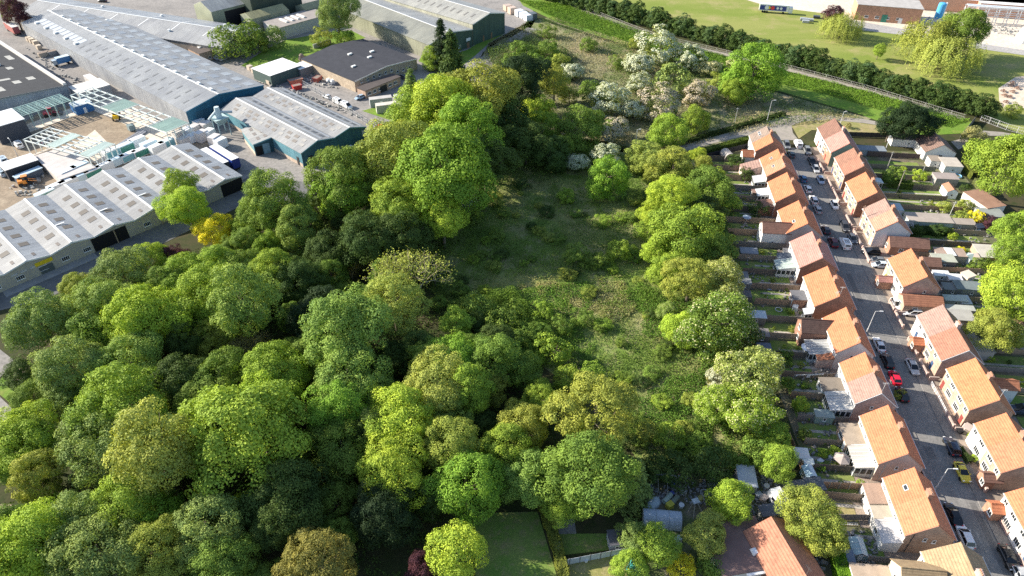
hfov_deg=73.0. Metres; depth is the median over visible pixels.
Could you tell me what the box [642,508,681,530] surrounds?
polytunnel
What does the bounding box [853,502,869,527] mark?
patio
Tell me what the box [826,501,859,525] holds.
lawn
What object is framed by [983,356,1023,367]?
lawn
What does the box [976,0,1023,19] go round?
factory building
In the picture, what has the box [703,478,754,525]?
broadleaf tree
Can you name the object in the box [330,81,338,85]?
scrap heap
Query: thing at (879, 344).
parked car
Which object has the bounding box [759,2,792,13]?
lorry trailer
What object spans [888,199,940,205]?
lawn
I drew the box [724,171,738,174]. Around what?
lawn
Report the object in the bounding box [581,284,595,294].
shrub
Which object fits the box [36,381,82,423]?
broadleaf tree
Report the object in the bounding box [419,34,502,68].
rough grass
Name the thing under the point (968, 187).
shrub
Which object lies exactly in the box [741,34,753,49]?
evergreen tree
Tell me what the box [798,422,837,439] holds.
lawn
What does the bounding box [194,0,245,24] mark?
green shed
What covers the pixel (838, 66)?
evergreen tree
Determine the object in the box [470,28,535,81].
lane
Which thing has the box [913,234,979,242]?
lawn
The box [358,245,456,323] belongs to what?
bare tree
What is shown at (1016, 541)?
window
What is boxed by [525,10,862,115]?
ditch
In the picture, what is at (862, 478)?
patio
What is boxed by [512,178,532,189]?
shrub
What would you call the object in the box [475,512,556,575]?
garden lawn
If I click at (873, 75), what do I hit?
evergreen tree
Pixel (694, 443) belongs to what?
shrub
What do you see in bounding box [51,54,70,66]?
lorry
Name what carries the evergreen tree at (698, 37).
on the ground at (400, 557)
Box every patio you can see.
[554,517,575,533]
[795,308,802,316]
[809,362,828,372]
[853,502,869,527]
[854,476,866,490]
[884,552,893,557]
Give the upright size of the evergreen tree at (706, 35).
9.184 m
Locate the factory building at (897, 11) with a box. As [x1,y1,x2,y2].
[851,0,924,24]
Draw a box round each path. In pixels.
[674,115,876,152]
[760,282,796,284]
[763,292,788,295]
[779,349,802,351]
[784,365,822,369]
[793,389,817,392]
[804,429,835,433]
[810,456,829,460]
[822,479,867,482]
[826,503,863,508]
[844,533,872,538]
[883,191,939,194]
[888,200,937,203]
[930,239,974,241]
[951,131,1009,148]
[982,363,1023,367]
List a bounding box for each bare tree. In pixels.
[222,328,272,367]
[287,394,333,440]
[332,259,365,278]
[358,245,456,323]
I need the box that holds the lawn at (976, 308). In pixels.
[972,304,1019,314]
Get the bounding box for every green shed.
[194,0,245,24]
[240,4,289,30]
[241,0,301,13]
[295,0,331,11]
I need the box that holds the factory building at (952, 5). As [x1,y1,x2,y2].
[919,0,1023,11]
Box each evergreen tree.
[572,0,581,6]
[575,0,583,8]
[580,0,586,9]
[584,0,592,8]
[585,0,597,11]
[589,0,599,13]
[594,0,604,13]
[597,0,610,14]
[604,0,615,16]
[606,0,618,18]
[613,4,622,19]
[616,0,631,17]
[619,0,632,20]
[623,4,636,22]
[629,0,645,23]
[633,8,645,25]
[640,9,650,25]
[643,15,653,26]
[646,6,662,28]
[650,6,665,27]
[654,11,671,29]
[663,17,678,32]
[670,17,682,35]
[675,12,691,36]
[681,18,696,36]
[685,24,698,38]
[689,26,701,40]
[695,25,708,41]
[700,27,712,42]
[701,24,719,43]
[711,29,723,45]
[713,23,734,48]
[722,33,730,47]
[725,34,736,49]
[729,29,747,49]
[733,33,748,50]
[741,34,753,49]
[748,36,762,53]
[755,38,766,55]
[777,43,790,61]
[784,44,805,66]
[794,49,806,68]
[797,44,818,70]
[804,56,816,71]
[807,47,829,72]
[816,54,834,75]
[823,58,839,76]
[828,58,843,77]
[836,62,848,80]
[841,58,860,81]
[848,63,864,82]
[854,60,877,85]
[857,62,878,87]
[867,70,881,87]
[873,68,894,90]
[879,75,896,91]
[888,74,904,94]
[891,74,912,95]
[900,83,917,97]
[908,77,930,99]
[913,81,934,101]
[921,87,937,102]
[923,80,951,106]
[935,83,960,109]
[944,87,961,108]
[950,88,972,110]
[958,92,977,114]
[965,94,985,115]
[969,92,998,117]
[983,100,1003,120]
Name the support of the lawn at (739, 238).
on the garden soil at (786, 398)
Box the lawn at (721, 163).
[705,162,739,165]
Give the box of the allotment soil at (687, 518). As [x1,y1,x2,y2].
[644,468,802,575]
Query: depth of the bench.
161.03 m
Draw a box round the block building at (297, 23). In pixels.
[262,9,329,38]
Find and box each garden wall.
[817,159,824,172]
[826,177,833,190]
[832,189,839,203]
[844,212,852,228]
[852,228,862,247]
[861,245,870,263]
[888,299,895,311]
[894,310,904,328]
[907,336,918,356]
[918,358,928,376]
[928,376,939,380]
[945,412,955,428]
[975,470,988,492]
[999,518,1009,535]
[1016,552,1023,566]
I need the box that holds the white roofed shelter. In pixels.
[0,153,39,180]
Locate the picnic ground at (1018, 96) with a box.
[999,76,1023,107]
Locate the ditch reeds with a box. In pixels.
[519,0,969,126]
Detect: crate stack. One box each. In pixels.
[31,40,38,45]
[35,44,42,49]
[246,64,252,70]
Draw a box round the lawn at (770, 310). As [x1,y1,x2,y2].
[757,306,795,316]
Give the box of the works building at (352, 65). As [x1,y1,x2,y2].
[301,39,416,91]
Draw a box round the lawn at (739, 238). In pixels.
[732,235,756,240]
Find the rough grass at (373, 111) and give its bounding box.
[363,100,394,120]
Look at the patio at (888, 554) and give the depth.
113.45 m
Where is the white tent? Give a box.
[1015,27,1023,43]
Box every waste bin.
[957,428,964,433]
[962,422,973,434]
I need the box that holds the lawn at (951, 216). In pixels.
[902,210,964,217]
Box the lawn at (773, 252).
[736,248,776,255]
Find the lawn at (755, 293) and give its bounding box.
[750,290,788,301]
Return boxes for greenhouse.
[847,535,868,560]
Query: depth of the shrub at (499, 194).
199.76 m
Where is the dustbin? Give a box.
[764,483,769,489]
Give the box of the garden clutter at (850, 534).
[739,181,988,570]
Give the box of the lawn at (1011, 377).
[995,374,1023,387]
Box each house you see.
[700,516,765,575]
[739,149,798,187]
[740,126,785,162]
[743,516,824,575]
[755,172,809,216]
[756,200,822,247]
[773,231,838,283]
[788,266,856,318]
[793,307,875,368]
[814,118,860,166]
[816,352,898,420]
[831,147,883,189]
[836,405,925,480]
[842,172,888,216]
[849,542,991,575]
[859,198,913,246]
[859,467,957,552]
[874,248,941,297]
[907,304,995,376]
[939,357,1020,426]
[965,412,1023,490]
[982,488,1023,559]
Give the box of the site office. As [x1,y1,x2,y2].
[0,108,31,144]
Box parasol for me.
[743,215,750,223]
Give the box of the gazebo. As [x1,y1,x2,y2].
[829,452,850,465]
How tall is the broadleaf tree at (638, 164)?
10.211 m
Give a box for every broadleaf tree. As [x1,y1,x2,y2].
[0,0,30,30]
[0,286,77,357]
[0,353,35,395]
[0,398,60,469]
[0,418,65,485]
[0,496,81,575]
[0,503,27,543]
[0,535,49,575]
[4,447,68,503]
[6,377,44,409]
[23,492,69,507]
[27,333,115,404]
[34,304,69,336]
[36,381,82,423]
[38,507,153,575]
[41,489,129,563]
[52,409,151,490]
[56,271,95,303]
[60,275,136,337]
[60,359,172,462]
[64,309,116,360]
[72,376,111,410]
[82,328,164,394]
[87,246,155,293]
[88,469,167,532]
[93,459,132,497]
[98,282,192,357]
[101,394,202,504]
[122,487,192,554]
[130,242,168,278]
[142,262,190,314]
[147,352,218,409]
[151,185,213,232]
[156,243,190,262]
[156,251,209,301]
[159,168,200,198]
[163,318,206,357]
[165,492,248,570]
[168,379,311,509]
[170,263,239,338]
[170,376,233,435]
[175,316,215,350]
[184,531,261,575]
[188,244,239,280]
[188,345,251,397]
[189,212,234,245]
[202,245,232,270]
[202,416,243,463]
[206,262,285,347]
[218,234,241,252]
[219,248,267,291]
[222,487,265,530]
[228,216,260,240]
[229,225,265,250]
[233,369,301,432]
[234,199,273,231]
[236,454,335,542]
[238,167,312,239]
[239,339,313,399]
[239,487,298,529]
[241,296,271,320]
[247,247,296,304]
[247,502,303,554]
[250,229,288,261]
[250,557,308,575]
[265,253,331,303]
[267,414,304,452]
[274,301,298,332]
[275,203,317,256]
[283,428,318,463]
[284,284,349,339]
[284,337,302,371]
[290,335,333,377]
[291,255,309,288]
[297,282,394,382]
[301,145,381,216]
[301,209,324,231]
[302,228,355,276]
[302,379,369,451]
[304,380,316,401]
[306,336,393,415]
[307,178,339,211]
[307,413,371,484]
[308,167,378,219]
[310,474,361,528]
[314,0,361,41]
[318,255,349,292]
[319,516,360,554]
[329,210,347,231]
[333,281,359,294]
[335,209,399,272]
[347,405,388,453]
[349,373,397,409]
[349,473,423,551]
[352,117,438,202]
[354,429,432,511]
[361,381,436,449]
[363,202,374,223]
[366,175,431,235]
[367,257,399,299]
[369,338,409,377]
[370,234,402,269]
[372,209,435,262]
[378,373,399,395]
[383,85,443,138]
[389,122,498,225]
[393,329,435,361]
[404,548,439,575]
[405,73,478,135]
[406,335,442,385]
[410,453,433,477]
[413,255,434,278]
[413,482,447,523]
[421,45,442,70]
[422,415,483,480]
[422,447,507,528]
[423,73,436,83]
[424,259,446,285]
[424,518,489,575]
[425,331,487,384]
[427,383,479,441]
[433,92,504,155]
[436,58,523,123]
[438,304,476,339]
[451,362,497,415]
[453,331,475,348]
[465,133,523,192]
[466,310,488,333]
[466,332,527,387]
[472,409,496,440]
[474,422,531,476]
[479,97,531,147]
[479,322,515,356]
[485,369,509,408]
[495,446,551,509]
[496,397,548,454]
[501,52,553,105]
[501,119,555,166]
[506,350,542,389]
[519,377,560,413]
[520,92,556,120]
[525,134,570,173]
[528,110,563,136]
[531,429,641,518]
[538,484,588,528]
[539,63,570,102]
[544,135,574,157]
[558,103,605,155]
[584,154,631,201]
[607,548,649,575]
[614,517,657,561]
[624,139,661,173]
[627,521,682,568]
[639,234,678,265]
[641,169,659,186]
[642,145,696,187]
[644,252,690,293]
[645,112,690,148]
[647,202,725,267]
[658,310,706,349]
[680,508,726,559]
[681,104,711,135]
[681,192,729,235]
[683,164,735,207]
[688,146,706,163]
[694,154,712,170]
[695,230,739,272]
[702,166,725,180]
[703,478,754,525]
[716,42,789,101]
[716,233,737,249]
[720,193,742,211]
[722,78,751,105]
[757,420,792,450]
[758,442,799,485]
[774,483,847,547]
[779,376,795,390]
[797,517,849,557]
[820,5,844,25]
[873,43,885,59]
[875,106,911,141]
[881,100,928,140]
[906,106,948,136]
[937,7,992,56]
[961,133,1023,197]
[961,305,1023,353]
[977,259,1023,324]
[986,209,1023,250]
[986,235,1023,266]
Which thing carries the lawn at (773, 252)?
on the garden soil at (786, 398)
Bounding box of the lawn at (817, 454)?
[805,447,841,464]
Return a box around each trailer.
[3,21,20,35]
[200,147,229,166]
[209,144,240,169]
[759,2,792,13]
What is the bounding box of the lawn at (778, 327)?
[764,323,795,331]
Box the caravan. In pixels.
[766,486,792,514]
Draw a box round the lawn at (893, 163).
[867,160,918,165]
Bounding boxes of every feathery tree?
[117,512,190,575]
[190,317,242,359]
[271,525,359,575]
[362,269,433,336]
[398,341,477,415]
[418,191,469,248]
[540,370,641,445]
[634,198,672,224]
[645,173,702,211]
[659,257,715,301]
[700,329,737,352]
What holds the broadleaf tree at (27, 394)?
on the ground at (400, 557)
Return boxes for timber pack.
[33,187,54,196]
[45,180,60,188]
[57,165,77,173]
[57,175,78,185]
[69,160,88,166]
[73,171,86,180]
[84,165,101,178]
[94,159,114,169]
[100,146,120,160]
[107,154,122,166]
[116,140,135,153]
[118,149,135,163]
[127,134,145,148]
[133,146,149,158]
[139,138,156,146]
[148,141,166,154]
[156,136,175,147]
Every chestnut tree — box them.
[655,300,677,318]
[671,290,758,363]
[692,382,748,429]
[696,255,744,306]
[710,314,765,353]
[712,379,785,440]
[713,345,784,408]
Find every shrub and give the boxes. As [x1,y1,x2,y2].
[52,284,81,315]
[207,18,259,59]
[237,21,268,52]
[259,25,285,48]
[309,26,333,46]
[332,23,355,43]
[430,295,449,311]
[441,264,453,275]
[446,299,464,310]
[449,280,466,296]
[453,273,469,284]
[457,290,498,325]
[466,216,481,226]
[468,254,478,264]
[469,209,483,218]
[474,249,488,259]
[478,284,491,295]
[480,236,490,244]
[485,260,503,271]
[485,298,524,336]
[487,191,503,199]
[488,228,504,244]
[490,286,504,296]
[491,197,503,207]
[493,248,508,258]
[496,206,510,218]
[501,52,521,71]
[509,40,539,57]
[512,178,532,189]
[512,321,536,352]
[518,259,528,265]
[525,222,537,229]
[526,252,536,262]
[526,321,553,342]
[527,53,551,71]
[531,226,546,235]
[531,349,545,367]
[532,300,554,318]
[533,332,573,366]
[534,203,544,208]
[536,23,557,38]
[537,38,560,58]
[537,204,555,217]
[541,231,557,242]
[549,313,573,334]
[550,233,566,244]
[551,53,570,66]
[552,363,581,393]
[556,187,574,203]
[557,88,578,103]
[558,267,577,280]
[562,242,590,268]
[568,266,581,276]
[569,207,582,217]
[570,307,595,327]
[578,79,598,99]
[578,359,605,388]
[579,36,598,51]
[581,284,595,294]
[581,286,596,300]
[585,251,609,270]
[593,214,612,226]
[593,318,613,332]
[593,323,606,333]
[600,260,612,270]
[604,370,630,386]
[605,239,631,265]
[606,54,625,70]
[607,263,619,274]
[613,210,628,222]
[615,337,627,347]
[618,433,636,449]
[621,211,638,222]
[621,372,635,380]
[624,248,642,263]
[626,189,644,206]
[626,417,660,446]
[628,36,638,49]
[628,244,638,255]
[628,410,644,433]
[631,220,661,241]
[632,276,643,283]
[632,374,650,388]
[632,431,650,449]
[641,450,674,486]
[642,365,662,381]
[645,309,657,319]
[651,392,674,410]
[652,62,691,93]
[652,343,671,361]
[652,421,686,454]
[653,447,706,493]
[660,340,673,350]
[663,551,695,575]
[669,420,693,439]
[676,436,706,458]
[680,391,699,406]
[682,419,700,433]
[686,430,712,450]
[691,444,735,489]
[695,549,724,575]
[703,71,725,91]
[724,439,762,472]
[727,154,744,166]
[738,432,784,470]
[739,166,755,180]
[747,200,770,217]
[777,346,793,363]
[787,325,794,332]
[790,395,809,412]
[796,426,813,440]
[816,461,825,471]
[818,448,828,458]
[827,445,841,455]
[882,165,905,183]
[893,389,907,400]
[908,224,925,237]
[912,169,927,181]
[929,224,949,237]
[935,201,952,212]
[947,232,958,240]
[953,210,973,218]
[955,199,975,211]
[958,184,972,191]
[959,125,989,144]
[961,160,979,178]
[966,140,998,156]
[968,209,987,222]
[969,256,991,270]
[971,454,978,461]
[972,178,993,195]
[974,323,1009,351]
[975,213,997,230]
[983,261,995,268]
[1002,101,1023,118]
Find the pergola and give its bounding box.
[656,473,687,499]
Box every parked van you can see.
[0,155,7,161]
[0,168,5,177]
[13,140,23,148]
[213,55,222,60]
[332,96,341,105]
[340,100,352,109]
[793,139,802,148]
[838,238,851,249]
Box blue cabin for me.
[69,98,94,114]
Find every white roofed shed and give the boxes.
[251,58,300,86]
[297,61,313,76]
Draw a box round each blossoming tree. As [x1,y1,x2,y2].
[560,63,584,79]
[564,153,590,170]
[588,81,631,119]
[589,142,620,165]
[599,116,631,143]
[618,99,645,119]
[621,53,654,72]
[626,71,655,92]
[634,23,679,66]
[637,81,681,122]
[672,42,708,71]
[682,79,717,109]
[697,60,723,74]
[705,367,726,386]
[725,58,738,71]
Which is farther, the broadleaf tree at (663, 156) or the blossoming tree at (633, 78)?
the blossoming tree at (633, 78)
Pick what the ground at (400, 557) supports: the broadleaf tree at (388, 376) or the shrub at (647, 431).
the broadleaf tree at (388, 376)
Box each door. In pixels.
[39,262,54,274]
[262,143,270,153]
[380,84,386,92]
[880,15,887,22]
[957,414,962,423]
[966,435,971,444]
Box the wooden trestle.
[687,498,701,518]
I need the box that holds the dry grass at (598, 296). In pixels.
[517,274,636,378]
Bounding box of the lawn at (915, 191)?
[881,189,954,199]
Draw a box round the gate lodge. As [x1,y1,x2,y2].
[312,39,330,48]
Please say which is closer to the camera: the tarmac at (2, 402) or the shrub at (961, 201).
the tarmac at (2, 402)
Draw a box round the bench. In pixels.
[792,304,798,311]
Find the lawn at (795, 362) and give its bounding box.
[780,359,811,373]
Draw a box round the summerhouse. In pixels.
[939,182,957,198]
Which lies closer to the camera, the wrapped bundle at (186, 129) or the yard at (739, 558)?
the yard at (739, 558)
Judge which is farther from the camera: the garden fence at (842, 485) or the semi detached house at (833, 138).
the semi detached house at (833, 138)
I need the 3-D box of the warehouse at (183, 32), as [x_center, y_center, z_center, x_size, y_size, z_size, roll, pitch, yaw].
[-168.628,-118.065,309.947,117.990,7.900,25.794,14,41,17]
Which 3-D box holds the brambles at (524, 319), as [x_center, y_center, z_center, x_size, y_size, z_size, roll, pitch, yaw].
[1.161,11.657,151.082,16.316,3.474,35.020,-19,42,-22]
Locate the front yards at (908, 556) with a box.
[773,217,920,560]
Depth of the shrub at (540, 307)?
157.97 m
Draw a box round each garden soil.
[678,141,888,575]
[863,151,1023,427]
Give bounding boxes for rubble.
[650,469,779,522]
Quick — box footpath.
[566,3,964,118]
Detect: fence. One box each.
[302,80,375,125]
[560,548,627,564]
[565,0,964,116]
[696,143,747,161]
[704,164,739,170]
[707,155,737,160]
[718,206,755,211]
[725,216,775,222]
[726,174,751,180]
[727,195,756,200]
[728,228,757,234]
[730,184,765,189]
[733,241,786,248]
[737,254,775,260]
[743,267,775,274]
[751,283,800,290]
[754,298,791,305]
[766,315,813,322]
[769,332,796,339]
[776,350,806,357]
[782,370,833,378]
[788,432,803,468]
[790,391,823,399]
[796,414,849,422]
[803,438,842,445]
[813,463,852,471]
[819,491,863,499]
[824,482,881,489]
[839,514,870,520]
[849,132,886,137]
[854,554,900,562]
[867,151,920,158]
[869,164,936,170]
[875,173,931,179]
[883,183,939,189]
[884,193,947,199]
[901,204,962,211]
[912,229,986,235]
[915,252,929,256]
[930,240,991,246]
[936,280,1016,288]
[938,295,1016,303]
[940,266,1000,273]
[980,115,1022,133]
[984,366,1023,373]
[995,348,1023,354]
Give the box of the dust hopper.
[208,106,231,135]
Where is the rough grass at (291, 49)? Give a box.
[241,30,364,66]
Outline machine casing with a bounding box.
[126,123,135,131]
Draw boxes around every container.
[83,74,96,81]
[369,95,391,107]
[375,100,401,113]
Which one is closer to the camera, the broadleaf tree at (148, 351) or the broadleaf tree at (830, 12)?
the broadleaf tree at (148, 351)
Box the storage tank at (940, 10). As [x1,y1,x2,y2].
[934,2,947,18]
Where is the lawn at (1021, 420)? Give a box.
[1017,417,1023,427]
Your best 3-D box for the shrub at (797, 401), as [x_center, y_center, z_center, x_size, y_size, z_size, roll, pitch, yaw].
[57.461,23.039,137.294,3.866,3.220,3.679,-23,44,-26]
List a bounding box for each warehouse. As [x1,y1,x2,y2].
[0,41,71,113]
[0,143,243,296]
[20,0,259,59]
[21,9,263,125]
[220,87,366,166]
[344,0,472,59]
[386,0,504,44]
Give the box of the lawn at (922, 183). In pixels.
[895,181,940,188]
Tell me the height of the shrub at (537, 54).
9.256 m
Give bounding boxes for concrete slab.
[35,145,95,180]
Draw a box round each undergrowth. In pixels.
[1,116,596,575]
[647,155,778,439]
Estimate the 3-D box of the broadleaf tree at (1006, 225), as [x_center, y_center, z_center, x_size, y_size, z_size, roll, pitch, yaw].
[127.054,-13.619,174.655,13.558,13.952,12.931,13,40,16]
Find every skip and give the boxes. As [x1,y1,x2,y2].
[37,50,48,57]
[47,49,57,55]
[287,77,302,84]
[291,83,301,90]
[312,75,321,82]
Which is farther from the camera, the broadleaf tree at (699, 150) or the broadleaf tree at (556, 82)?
the broadleaf tree at (556, 82)
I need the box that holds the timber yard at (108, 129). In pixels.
[0,106,239,209]
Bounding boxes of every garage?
[884,236,929,254]
[887,133,922,147]
[897,293,944,311]
[903,212,954,227]
[919,256,941,271]
[930,172,959,186]
[938,157,963,173]
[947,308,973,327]
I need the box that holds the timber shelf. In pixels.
[12,165,44,183]
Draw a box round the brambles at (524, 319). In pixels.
[469,285,569,392]
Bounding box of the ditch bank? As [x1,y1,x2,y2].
[520,0,971,134]
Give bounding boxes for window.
[15,274,25,281]
[61,255,69,261]
[83,246,91,252]
[143,221,151,227]
[924,349,929,359]
[945,388,951,399]
[952,401,958,412]
[972,444,979,456]
[978,438,984,449]
[980,460,988,470]
[986,453,992,464]
[1003,516,1011,529]
[1009,511,1016,522]
[1012,535,1021,551]
[1019,529,1023,541]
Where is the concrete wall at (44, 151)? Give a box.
[33,148,51,155]
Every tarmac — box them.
[0,350,12,375]
[0,397,11,420]
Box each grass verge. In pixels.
[0,378,17,406]
[791,120,885,137]
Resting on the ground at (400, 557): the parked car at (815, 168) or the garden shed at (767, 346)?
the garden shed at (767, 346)
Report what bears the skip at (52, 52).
on the estate yard at (249, 159)
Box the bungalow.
[913,132,956,159]
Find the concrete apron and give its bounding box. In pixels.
[749,0,1023,49]
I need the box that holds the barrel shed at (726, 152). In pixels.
[719,148,733,161]
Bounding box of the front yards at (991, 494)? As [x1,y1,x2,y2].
[810,147,1015,553]
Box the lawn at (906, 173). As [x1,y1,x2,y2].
[873,169,931,175]
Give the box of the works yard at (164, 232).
[0,176,310,309]
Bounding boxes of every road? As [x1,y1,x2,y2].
[787,148,1013,575]
[847,20,1023,54]
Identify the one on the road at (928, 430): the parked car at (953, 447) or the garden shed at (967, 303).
the parked car at (953, 447)
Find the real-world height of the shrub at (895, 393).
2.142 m
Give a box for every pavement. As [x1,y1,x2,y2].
[785,154,960,542]
[809,155,1020,565]
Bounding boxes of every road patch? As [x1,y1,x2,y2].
[846,273,862,301]
[888,342,900,348]
[923,446,937,459]
[969,502,1010,575]
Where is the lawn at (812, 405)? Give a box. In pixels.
[792,400,823,416]
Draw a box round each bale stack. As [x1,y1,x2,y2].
[503,4,511,10]
[507,6,516,14]
[515,9,523,16]
[519,11,527,18]
[523,13,532,21]
[528,11,536,19]
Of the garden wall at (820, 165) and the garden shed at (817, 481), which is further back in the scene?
the garden wall at (820, 165)
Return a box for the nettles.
[515,280,729,455]
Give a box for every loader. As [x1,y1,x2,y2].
[17,174,40,187]
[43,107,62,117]
[112,111,120,120]
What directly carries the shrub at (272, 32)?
on the rough grass at (291, 49)
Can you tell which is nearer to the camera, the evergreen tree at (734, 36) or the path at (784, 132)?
the path at (784, 132)
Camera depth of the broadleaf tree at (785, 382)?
140.21 m
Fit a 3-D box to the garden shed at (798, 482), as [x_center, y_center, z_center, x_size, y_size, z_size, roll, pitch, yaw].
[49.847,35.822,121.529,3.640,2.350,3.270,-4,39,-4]
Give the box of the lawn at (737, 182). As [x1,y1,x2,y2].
[708,181,748,183]
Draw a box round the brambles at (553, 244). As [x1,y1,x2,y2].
[431,142,766,468]
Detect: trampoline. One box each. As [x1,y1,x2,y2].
[974,223,984,230]
[1011,403,1023,415]
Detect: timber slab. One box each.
[27,108,75,131]
[72,96,177,144]
[75,130,111,163]
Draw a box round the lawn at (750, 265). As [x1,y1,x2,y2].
[740,261,773,270]
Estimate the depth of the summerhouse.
200.20 m
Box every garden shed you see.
[606,529,624,550]
[730,271,748,281]
[734,464,757,493]
[737,278,751,290]
[737,290,751,302]
[739,247,758,259]
[747,310,766,324]
[750,189,755,195]
[754,342,771,351]
[755,328,769,342]
[756,502,783,520]
[782,479,807,500]
[791,447,809,464]
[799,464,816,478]
[801,457,814,466]
[803,476,826,496]
[812,409,834,424]
[839,549,855,565]
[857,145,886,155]
[890,203,903,214]
[925,155,941,167]
[931,247,967,263]
[931,270,948,280]
[939,282,962,294]
[942,294,968,304]
[945,218,975,229]
[945,304,975,313]
[946,273,963,280]
[952,280,981,296]
[960,269,976,280]
[960,295,972,305]
[964,252,973,264]
[972,253,981,266]
[973,207,1005,223]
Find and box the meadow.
[432,139,788,472]
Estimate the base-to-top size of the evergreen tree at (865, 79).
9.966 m
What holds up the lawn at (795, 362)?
on the garden soil at (786, 398)
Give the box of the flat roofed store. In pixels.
[68,78,112,101]
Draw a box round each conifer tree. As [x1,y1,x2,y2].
[401,67,418,111]
[429,18,449,73]
[436,28,466,93]
[609,456,653,521]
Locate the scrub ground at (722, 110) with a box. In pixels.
[472,18,870,153]
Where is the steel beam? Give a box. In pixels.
[117,129,141,144]
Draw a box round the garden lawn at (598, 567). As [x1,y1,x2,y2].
[563,554,642,575]
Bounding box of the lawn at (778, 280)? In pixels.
[749,275,789,282]
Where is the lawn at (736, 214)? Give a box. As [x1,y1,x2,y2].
[723,212,758,217]
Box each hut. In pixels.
[187,46,214,60]
[929,253,957,266]
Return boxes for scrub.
[486,35,577,91]
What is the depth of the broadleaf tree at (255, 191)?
171.73 m
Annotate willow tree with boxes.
[814,11,865,44]
[888,15,963,65]
[906,35,987,80]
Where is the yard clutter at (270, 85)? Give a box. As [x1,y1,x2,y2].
[9,17,1018,195]
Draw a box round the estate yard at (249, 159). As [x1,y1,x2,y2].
[0,0,532,182]
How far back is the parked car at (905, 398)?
138.87 m
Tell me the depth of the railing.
139.59 m
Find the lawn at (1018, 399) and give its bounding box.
[1010,396,1023,403]
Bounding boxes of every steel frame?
[12,94,76,127]
[23,127,118,165]
[70,87,191,145]
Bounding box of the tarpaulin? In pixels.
[646,496,660,508]
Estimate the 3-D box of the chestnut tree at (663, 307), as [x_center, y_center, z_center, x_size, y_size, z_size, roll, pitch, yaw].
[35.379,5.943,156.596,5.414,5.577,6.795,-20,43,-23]
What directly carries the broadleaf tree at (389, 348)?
on the ground at (400, 557)
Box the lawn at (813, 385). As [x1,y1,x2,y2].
[787,379,817,394]
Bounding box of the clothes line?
[793,373,827,378]
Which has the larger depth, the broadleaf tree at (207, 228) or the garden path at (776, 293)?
the broadleaf tree at (207, 228)
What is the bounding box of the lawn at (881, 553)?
[844,532,884,556]
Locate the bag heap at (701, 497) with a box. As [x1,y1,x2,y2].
[697,495,704,501]
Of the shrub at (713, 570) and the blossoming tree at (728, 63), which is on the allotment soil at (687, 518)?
the shrub at (713, 570)
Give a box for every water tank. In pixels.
[662,492,672,503]
[671,494,679,503]
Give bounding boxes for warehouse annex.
[241,126,274,155]
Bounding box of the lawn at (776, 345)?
[770,340,801,351]
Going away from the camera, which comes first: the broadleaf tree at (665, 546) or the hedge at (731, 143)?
the broadleaf tree at (665, 546)
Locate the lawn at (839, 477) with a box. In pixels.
[816,473,858,493]
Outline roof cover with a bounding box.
[943,247,956,255]
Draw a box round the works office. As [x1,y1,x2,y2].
[356,73,400,98]
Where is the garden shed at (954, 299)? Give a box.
[942,294,968,304]
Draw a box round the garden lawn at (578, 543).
[556,534,608,554]
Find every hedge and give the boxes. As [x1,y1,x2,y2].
[537,504,569,575]
[682,111,785,144]
[688,136,748,157]
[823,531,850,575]
[881,178,913,189]
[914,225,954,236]
[959,446,972,464]
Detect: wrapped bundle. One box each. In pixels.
[170,128,185,142]
[176,134,190,143]
[182,126,193,133]
[186,131,195,143]
[190,123,200,131]
[192,118,204,122]
[193,128,207,142]
[198,120,212,128]
[205,127,215,137]
[207,133,220,145]
[212,136,228,147]
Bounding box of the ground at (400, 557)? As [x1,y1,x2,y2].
[0,5,1023,575]
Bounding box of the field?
[612,0,1023,133]
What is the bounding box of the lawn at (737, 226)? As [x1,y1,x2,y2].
[726,223,758,229]
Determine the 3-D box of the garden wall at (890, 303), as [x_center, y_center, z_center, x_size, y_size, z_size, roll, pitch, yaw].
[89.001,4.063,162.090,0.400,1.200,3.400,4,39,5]
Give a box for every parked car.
[322,94,331,99]
[354,94,364,99]
[782,140,790,148]
[787,151,794,157]
[799,175,806,182]
[803,145,811,154]
[803,185,811,192]
[807,157,815,164]
[809,195,818,204]
[811,164,819,172]
[813,205,822,213]
[816,175,824,183]
[821,225,830,234]
[827,237,838,247]
[829,200,839,209]
[839,220,849,231]
[847,233,857,243]
[862,247,881,255]
[870,256,884,260]
[871,261,886,267]
[872,337,885,352]
[879,353,894,369]
[887,370,901,385]
[890,297,899,310]
[895,387,909,402]
[902,309,922,316]
[905,358,919,375]
[942,436,961,456]
[943,502,963,526]
[953,461,971,482]
[954,524,975,549]
[996,543,1018,571]
[1011,565,1023,575]
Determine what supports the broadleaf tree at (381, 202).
on the ground at (400, 557)
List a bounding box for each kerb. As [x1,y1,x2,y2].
[791,158,945,501]
[808,155,1013,574]
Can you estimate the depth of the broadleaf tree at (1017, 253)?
167.18 m
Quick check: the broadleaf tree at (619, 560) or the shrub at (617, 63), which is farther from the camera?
the shrub at (617, 63)
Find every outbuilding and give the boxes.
[960,189,1006,211]
[969,244,1007,264]
[1012,316,1023,334]
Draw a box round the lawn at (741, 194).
[729,191,749,195]
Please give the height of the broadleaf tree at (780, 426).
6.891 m
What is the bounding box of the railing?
[930,381,946,413]

